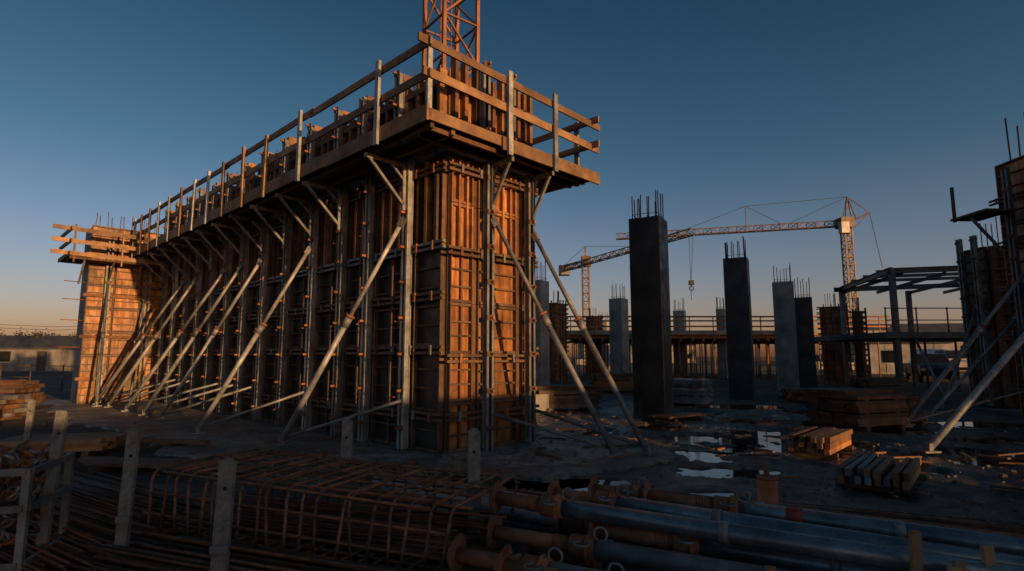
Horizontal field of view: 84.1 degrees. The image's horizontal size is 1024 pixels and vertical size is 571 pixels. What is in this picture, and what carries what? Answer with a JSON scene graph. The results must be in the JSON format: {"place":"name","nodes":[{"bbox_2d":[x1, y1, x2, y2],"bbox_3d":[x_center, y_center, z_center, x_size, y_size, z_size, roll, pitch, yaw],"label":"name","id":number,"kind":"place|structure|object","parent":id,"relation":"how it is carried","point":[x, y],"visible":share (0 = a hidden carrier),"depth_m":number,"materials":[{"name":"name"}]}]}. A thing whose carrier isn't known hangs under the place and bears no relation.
{"place":"outdoors","nodes":[
{"label":"outdoors","id":0,"kind":"place"},
{"bbox_2d":[41,347,74,347],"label":"site office cabin","id":1,"kind":"object","parent":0,"point":[57,347],"visible":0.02,"depth_m":73.72,"materials":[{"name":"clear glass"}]},
{"bbox_2d":[0,357,1023,570],"bbox_3d":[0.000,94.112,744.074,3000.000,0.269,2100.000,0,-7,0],"label":"ground","id":2,"kind":"structure","parent":0,"point":[946,498],"depth_m":8.98,"materials":[{"name":"grey concrete"}]},
{"bbox_2d":[0,394,30,420],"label":"timber beam stack","id":3,"kind":"object","parent":2,"relation":"on","point":[12,406],"visible":0.85,"depth_m":14.17,"materials":[{"name":"wood"}]},
{"bbox_2d":[0,379,45,403],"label":"timber beam stack","id":4,"kind":"object","parent":2,"relation":"on","point":[22,386],"visible":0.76,"depth_m":17.76,"materials":[{"name":"wood"}]},
{"bbox_2d":[23,399,35,440],"bbox_3d":[-7.806,2.302,9.155,0.200,0.927,0.200,2,-7,-17],"label":"guard post","id":5,"kind":"object","parent":2,"relation":"on","point":[27,434],"visible":0.69,"depth_m":9.16,"materials":[{"name":"wood"}]},
{"bbox_2d":[0,364,72,391],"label":"site fence","id":6,"kind":"object","parent":2,"relation":"on","point":[30,377],"visible":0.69,"depth_m":26.82,"materials":[{"name":"metal"}]},
{"bbox_2d":[0,348,74,370],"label":"site office cabin","id":7,"kind":"object","parent":2,"relation":"on","point":[57,358],"visible":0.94,"depth_m":60.28,"materials":[{"name":"white metal"}]},
{"bbox_2d":[0,439,75,570],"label":"coupler crate","id":8,"kind":"object","parent":2,"relation":"on","point":[22,480],"visible":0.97,"depth_m":4.33,"materials":[{"name":"metal"}]},
{"bbox_2d":[0,335,75,347],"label":"warehouse","id":9,"kind":"structure","parent":2,"relation":"on","point":[15,341],"depth_m":111.04,"materials":[{"name":"grey metal"}]},
{"bbox_2d":[35,410,68,563],"bbox_3d":[-3.726,1.601,4.546,0.200,1.183,0.200,2,-7,-17],"label":"guard post","id":10,"kind":"object","parent":2,"relation":"on","point":[46,514],"visible":0.71,"depth_m":4.55,"materials":[{"name":"wood"}]},
{"bbox_2d":[0,431,126,457],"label":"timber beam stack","id":11,"kind":"object","parent":2,"relation":"on","point":[90,444],"visible":0.68,"depth_m":9.26,"materials":[{"name":"brown wood"}]},
{"bbox_2d":[0,494,211,570],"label":"rebar bundle","id":12,"kind":"object","parent":2,"relation":"on","point":[81,530],"visible":0.23,"depth_m":4.61,"materials":[{"name":"brown metal"}]},
{"bbox_2d":[1,461,210,567],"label":"rebar bundle","id":13,"kind":"object","parent":2,"relation":"on","point":[96,496],"visible":0.34,"depth_m":5.69,"materials":[{"name":"brown metal"}]},
{"bbox_2d":[50,212,172,406],"bbox_3d":[-13.632,0.663,19.452,3.000,6.679,3.801,-7,-10,44],"label":"wall end formwork","id":14,"kind":"object","parent":2,"relation":"on","point":[120,299],"depth_m":19.57,"materials":[{"name":"wood"}]},
{"bbox_2d":[112,430,140,566],"bbox_3d":[-2.924,1.633,4.281,0.200,1.055,0.200,1,-7,-11],"label":"guard post","id":15,"kind":"object","parent":2,"relation":"on","point":[123,519],"visible":0.88,"depth_m":4.28,"materials":[{"name":"wood"}]},
{"bbox_2d":[76,456,243,475],"bbox_3d":[-4.889,2.549,7.945,2.746,0.171,0.560,-1,-7,8],"label":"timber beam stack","id":16,"kind":"object","parent":2,"relation":"on","point":[101,464],"visible":0.43,"depth_m":7.89,"materials":[{"name":"brown wood"}]},
{"bbox_2d":[140,437,210,445],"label":"timber beam stack","id":17,"kind":"object","parent":2,"relation":"on","point":[170,442],"visible":0.31,"depth_m":9.99,"materials":[{"name":"brown wood"}]},
{"bbox_2d":[209,457,236,570],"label":"guard post","id":18,"kind":"object","parent":2,"relation":"on","point":[219,550],"visible":1,"depth_m":3.74,"materials":[{"name":"wood"}]},
{"bbox_2d":[59,529,478,570],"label":"rebar bundle","id":19,"kind":"object","parent":2,"relation":"on","point":[182,553],"visible":0.91,"depth_m":4.02,"materials":[{"name":"brown metal"}]},
{"bbox_2d":[494,544,624,570],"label":"steel prop","id":20,"kind":"object","parent":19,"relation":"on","point":[503,562],"visible":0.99,"depth_m":3.46,"materials":[{"name":"metal"}]},
{"bbox_2d":[447,533,599,570],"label":"steel prop","id":21,"kind":"object","parent":20,"relation":"on","point":[460,553],"visible":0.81,"depth_m":3.60,"materials":[{"name":"metal"}]},
{"bbox_2d":[143,448,517,570],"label":"rebar cage","id":22,"kind":"object","parent":2,"relation":"on","point":[404,498],"visible":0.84,"depth_m":4.69,"materials":[{"name":"brown metal"}]},
{"bbox_2d":[167,490,506,557],"bbox_3d":[-1.540,1.985,4.949,3.247,0.258,0.988,-3,-8,20],"label":"rebar bundle","id":23,"kind":"object","parent":22,"relation":"on","point":[415,542],"visible":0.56,"depth_m":4.70,"materials":[{"name":"brown metal"}]},
{"bbox_2d":[340,418,352,505],"bbox_3d":[-1.700,1.859,5.815,0.200,0.984,0.200,0,-7,0],"label":"guard post","id":24,"kind":"object","parent":2,"relation":"on","point":[347,438],"visible":0.49,"depth_m":5.82,"materials":[{"name":"wood"}]},
{"bbox_2d":[0,327,716,350],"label":"distant tree line","id":25,"kind":"object","parent":2,"relation":"on","point":[38,334],"visible":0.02,"depth_m":117.51,"materials":[{"name":"green plant"}]},
{"bbox_2d":[35,400,688,485],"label":"concrete slab","id":26,"kind":"structure","parent":2,"relation":"on","point":[227,437],"depth_m":9.80,"materials":[{"name":"grey concrete"}]},
{"bbox_2d":[90,31,655,458],"bbox_3d":[-5.658,-0.199,14.769,18.771,7.255,5.331,-7,-10,44],"label":"concrete wall formwork","id":27,"kind":"object","parent":2,"relation":"on","point":[369,272],"visible":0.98,"depth_m":10.70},
{"bbox_2d":[466,428,483,546],"bbox_3d":[-0.320,1.713,4.765,0.200,1.014,0.200,0,-7,0],"label":"guard post","id":28,"kind":"object","parent":2,"relation":"on","point":[473,455],"visible":0.55,"depth_m":4.76,"materials":[{"name":"wood"}]},
{"bbox_2d":[425,477,544,495],"bbox_3d":[0.232,2.233,5.880,3.670,0.176,0.513,-4,-8,28],"label":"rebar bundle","id":29,"kind":"object","parent":2,"relation":"on","point":[527,492],"visible":0.02,"depth_m":5.97,"materials":[{"name":"metal"}]},
{"bbox_2d":[421,0,553,410],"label":"tower crane","id":30,"kind":"object","parent":2,"relation":"on","point":[542,400],"visible":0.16,"depth_m":18.41,"materials":[{"name":"metal"}]},
{"bbox_2d":[1,394,1022,523],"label":"scattered stones","id":31,"kind":"object","parent":2,"relation":"on","point":[1001,475],"visible":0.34,"depth_m":8.54,"materials":[{"name":"grey stone"}]},
{"bbox_2d":[372,476,672,550],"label":"scaffold tubes","id":32,"kind":"object","parent":2,"relation":"on","point":[529,520],"visible":0.06,"depth_m":5.11,"materials":[{"name":"metal"}]},
{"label":"steel prop","id":33,"kind":"object","parent":32,"relation":"on","visible":0},
{"bbox_2d":[588,474,1023,537],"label":"steel prop","id":34,"kind":"object","parent":33,"relation":"on","point":[635,490],"visible":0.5,"depth_m":4.67,"materials":[{"name":"grey metal"}]},
{"bbox_2d":[535,261,549,384],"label":"concrete column","id":35,"kind":"structure","parent":2,"relation":"on","point":[542,340],"depth_m":26.92,"materials":[{"name":"grey concrete"}]},
{"bbox_2d":[88,404,1023,490],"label":"timber offcuts","id":36,"kind":"object","parent":2,"relation":"on","point":[459,465],"visible":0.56,"depth_m":9.09,"materials":[{"name":"brown wood"}]},
{"bbox_2d":[549,290,568,382],"bbox_3d":[2.602,3.120,34.860,1.330,5.601,1.330,-6,-9,40],"label":"column formwork","id":37,"kind":"object","parent":2,"relation":"on","point":[558,314],"depth_m":34.38,"materials":[{"name":"brown wood"}]},
{"bbox_2d":[536,384,601,410],"bbox_3d":[1.599,3.405,17.211,2.065,0.750,1.140,1,-7,-10],"label":"timber beam stack","id":38,"kind":"object","parent":2,"relation":"on","point":[566,396],"visible":0.57,"depth_m":16.75,"materials":[{"name":"wood"}]},
{"bbox_2d":[583,308,603,375],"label":"column formwork","id":39,"kind":"object","parent":2,"relation":"on","point":[596,323],"depth_m":45.39,"materials":[{"name":"brown wood"}]},
{"bbox_2d":[588,373,632,392],"bbox_3d":[4.596,4.396,25.654,2.179,0.850,1.300,1,-7,-5],"label":"timber beam stack","id":40,"kind":"object","parent":2,"relation":"on","point":[623,381],"visible":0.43,"depth_m":25.11,"materials":[{"name":"brown wood"}]},
{"bbox_2d":[609,283,629,372],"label":"concrete column","id":41,"kind":"structure","parent":2,"relation":"on","point":[619,335],"depth_m":35.96,"materials":[{"name":"grey concrete"}]},
{"bbox_2d":[559,228,693,364],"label":"tower crane","id":42,"kind":"object","parent":2,"relation":"on","point":[584,261],"visible":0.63,"depth_m":110.16,"materials":[{"name":"metal"}]},
{"bbox_2d":[579,343,695,362],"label":"warehouse","id":43,"kind":"structure","parent":2,"relation":"on","point":[581,350],"depth_m":133.13,"materials":[{"name":"concrete"}]},
{"bbox_2d":[629,190,673,415],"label":"dark concrete column","id":44,"kind":"structure","parent":2,"relation":"on","point":[651,325],"depth_m":15.28,"materials":[{"name":"grey concrete"}]},
{"bbox_2d":[647,412,704,421],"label":"timber beam stack","id":45,"kind":"object","parent":2,"relation":"on","point":[673,417],"visible":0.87,"depth_m":14.28,"materials":[{"name":"brown wood"}]},
{"bbox_2d":[673,299,687,376],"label":"concrete column","id":46,"kind":"structure","parent":2,"relation":"on","point":[681,312],"depth_m":44.84,"materials":[{"name":"grey concrete"}]},
{"bbox_2d":[673,377,713,406],"bbox_3d":[5.900,3.560,19.006,1.372,0.930,1.330,-5,-9,35],"label":"steel panel stack","id":47,"kind":"object","parent":2,"relation":"on","point":[697,392],"visible":0.65,"depth_m":18.46,"materials":[{"name":"grey metal"}]},
{"bbox_2d":[716,297,727,377],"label":"concrete column","id":48,"kind":"structure","parent":2,"relation":"on","point":[721,356],"depth_m":41.93,"materials":[{"name":"grey concrete"}]},
{"bbox_2d":[567,316,889,378],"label":"suspended slab on shoring","id":49,"kind":"structure","parent":2,"relation":"on","point":[710,337],"depth_m":40.91,"materials":[{"name":"concrete"}]},
{"bbox_2d":[723,236,755,399],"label":"dark concrete column","id":50,"kind":"structure","parent":2,"relation":"on","point":[739,337],"depth_m":21.51,"materials":[{"name":"grey concrete"}]},
{"bbox_2d":[616,196,882,323],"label":"tower crane","id":51,"kind":"object","parent":2,"relation":"on","point":[843,225],"visible":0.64,"depth_m":102.42,"materials":[{"name":"metal"}]},
{"bbox_2d":[480,404,1023,500],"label":"rain puddle","id":52,"kind":"object","parent":2,"relation":"on","point":[741,443],"visible":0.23,"depth_m":10.18,"materials":[{"name":"black liquid"}]},
{"bbox_2d":[756,462,778,503],"bbox_3d":[2.300,1.933,5.101,0.240,0.661,0.240,0,-7,0],"label":"rusty pipe stub","id":53,"kind":"object","parent":2,"relation":"on","point":[767,487],"visible":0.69,"depth_m":5.05,"materials":[{"name":"orange paint"}]},
{"bbox_2d":[772,263,799,389],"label":"concrete column","id":54,"kind":"structure","parent":2,"relation":"on","point":[785,337],"depth_m":27.01,"materials":[{"name":"grey concrete"}]},
{"bbox_2d":[777,387,832,402],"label":"timber beam stack","id":55,"kind":"object","parent":2,"relation":"on","point":[795,394],"visible":0.43,"depth_m":19.88,"materials":[{"name":"brown wood"}]},
{"bbox_2d":[794,277,817,387],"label":"dark concrete column","id":56,"kind":"structure","parent":2,"relation":"on","point":[806,343],"depth_m":27.42,"materials":[{"name":"grey concrete"}]},
{"bbox_2d":[788,426,853,457],"bbox_3d":[5.251,2.678,9.644,0.730,0.376,1.674,-6,-9,42],"label":"timber beam stack","id":57,"kind":"object","parent":2,"relation":"on","point":[823,442],"visible":0.97,"depth_m":9.23,"materials":[{"name":"brown wood"}]},
{"bbox_2d":[816,293,852,384],"bbox_3d":[18.606,3.072,32.852,1.580,5.201,1.580,-4,-8,28],"label":"column formwork","id":58,"kind":"object","parent":2,"relation":"on","point":[829,323],"depth_m":32.30,"materials":[{"name":"brown wood"}]},
{"bbox_2d":[816,354,854,374],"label":"pickup truck","id":59,"kind":"object","parent":2,"relation":"on","point":[817,362],"visible":0.02,"depth_m":42.73,"materials":[{"name":"white paint"}]},
{"bbox_2d":[804,388,908,431],"bbox_3d":[7.902,2.833,13.051,1.614,0.861,1.420,3,-8,-20],"label":"formwork panel stack","id":60,"kind":"object","parent":2,"relation":"on","point":[861,409],"visible":0.98,"depth_m":12.60,"materials":[{"name":"wood"}]},
{"bbox_2d":[848,297,870,377],"bbox_3d":[19.602,3.122,32.038,0.830,4.901,0.830,-6,-9,38],"label":"column formwork","id":61,"kind":"object","parent":2,"relation":"on","point":[858,322],"depth_m":31.79,"materials":[{"name":"brown wood"}]},
{"bbox_2d":[847,377,907,395],"bbox_3d":[14.002,3.936,21.681,2.396,0.800,1.000,3,-8,-25],"label":"timber beam stack","id":62,"kind":"object","parent":2,"relation":"on","point":[896,385],"visible":0.61,"depth_m":21.36,"materials":[{"name":"brown wood"}]},
{"bbox_2d":[835,453,926,493],"bbox_3d":[4.747,2.426,7.303,0.860,0.301,1.495,-6,-9,40],"label":"timber beam stack","id":63,"kind":"object","parent":2,"relation":"on","point":[877,472],"visible":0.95,"depth_m":6.97,"materials":[{"name":"grey wood"}]},
{"bbox_2d":[814,265,964,396],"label":"steel frame building","id":64,"kind":"structure","parent":2,"relation":"on","point":[891,276],"depth_m":25.94,"materials":[{"name":"grey metal"}]},
{"bbox_2d":[779,500,1023,526],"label":"rebar mesh","id":65,"kind":"object","parent":2,"relation":"on","point":[902,512],"visible":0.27,"depth_m":5.59,"materials":[{"name":"metal"}]},
{"bbox_2d":[869,342,952,373],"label":"site office cabin","id":66,"kind":"object","parent":2,"relation":"on","point":[887,365],"visible":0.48,"depth_m":51.20,"materials":[{"name":"white metal"}]},
{"bbox_2d":[900,396,923,424],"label":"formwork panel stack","id":67,"kind":"object","parent":2,"relation":"on","point":[911,402],"visible":0.1,"depth_m":13.37,"materials":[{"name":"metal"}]},
{"bbox_2d":[903,353,956,382],"bbox_3d":[26.487,5.197,36.108,2.200,1.774,5.260,-3,-8,25],"label":"pickup truck","id":68,"kind":"object","parent":2,"relation":"on","point":[939,362],"visible":0.48,"depth_m":34.92,"materials":[{"name":"blue paint"}]},
{"bbox_2d":[916,349,967,378],"bbox_3d":[31.012,5.580,40.691,2.200,2.144,5.660,-1,-7,10],"label":"delivery van","id":69,"kind":"object","parent":2,"relation":"on","point":[950,355],"visible":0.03,"depth_m":39.13,"materials":[{"name":"white paint"}]},
{"bbox_2d":[908,530,996,570],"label":"timber stakes","id":70,"kind":"object","parent":2,"relation":"on","point":[987,553],"visible":1,"depth_m":3.13,"materials":[{"name":"wood"}]},
{"bbox_2d":[905,112,1023,452],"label":"wall formwork","id":71,"kind":"object","parent":2,"relation":"on","point":[1009,175],"depth_m":14.86,"materials":[{"name":"wood"}]},
{"bbox_2d":[938,217,1019,409],"bbox_3d":[14.723,0.780,18.229,4.146,6.145,1.473,1,-7,-8],"label":"wall formwork","id":72,"kind":"object","parent":2,"relation":"on","point":[982,274],"depth_m":18.18,"materials":[{"name":"brown wood"}]},
{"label":"timber bearers","id":73,"kind":"object","parent":2,"relation":"on","visible":0},
{"bbox_2d":[554,518,603,539],"bbox_3d":[2.129,1.893,3.959,3.856,0.264,0.272,-3,-8,25],"label":"steel prop","id":74,"kind":"object","parent":73,"relation":"on","point":[561,526],"visible":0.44,"depth_m":4.70,"materials":[{"name":"metal"}]},
{"bbox_2d":[643,479,1023,555],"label":"steel prop","id":75,"kind":"object","parent":74,"relation":"on","point":[1014,545],"visible":0.7,"depth_m":3.81,"materials":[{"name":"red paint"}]},
{"bbox_2d":[525,539,655,570],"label":"steel prop","id":76,"kind":"object","parent":73,"relation":"on","point":[555,555],"visible":0.36,"depth_m":3.99,"materials":[{"name":"metal"}]},
{"bbox_2d":[486,516,792,570],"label":"steel prop","id":77,"kind":"object","parent":76,"relation":"on","point":[588,548],"visible":0.94,"depth_m":3.71,"materials":[{"name":"grey metal"}]},
{"bbox_2d":[588,521,892,570],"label":"steel prop","id":78,"kind":"object","parent":76,"relation":"on","point":[731,552],"visible":0.72,"depth_m":3.73,"materials":[{"name":"grey metal"}]},
{"bbox_2d":[488,480,1023,570],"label":"steel prop","id":79,"kind":"object","parent":78,"relation":"on","point":[557,507],"visible":1,"depth_m":3.64,"materials":[{"name":"grey metal"}]},
{"bbox_2d":[547,478,1023,565],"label":"steel prop","id":80,"kind":"object","parent":78,"relation":"on","point":[613,498],"visible":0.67,"depth_m":3.79,"materials":[{"name":"grey metal"}]},
{"bbox_2d":[0,0,1023,356],"label":"sky","id":81,"kind":"structure","parent":0,"point":[717,108],"materials":[{"name":"blue"}]},
{"bbox_2d":[602,322,609,371],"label":"concrete column","id":82,"kind":"structure","parent":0,"point":[605,324],"depth_m":57.39,"materials":[{"name":"grey concrete"}]},
{"bbox_2d":[848,323,963,361],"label":"warehouse","id":83,"kind":"structure","parent":0,"point":[940,327],"depth_m":85.84,"materials":[{"name":"grey metal"}]}
]}

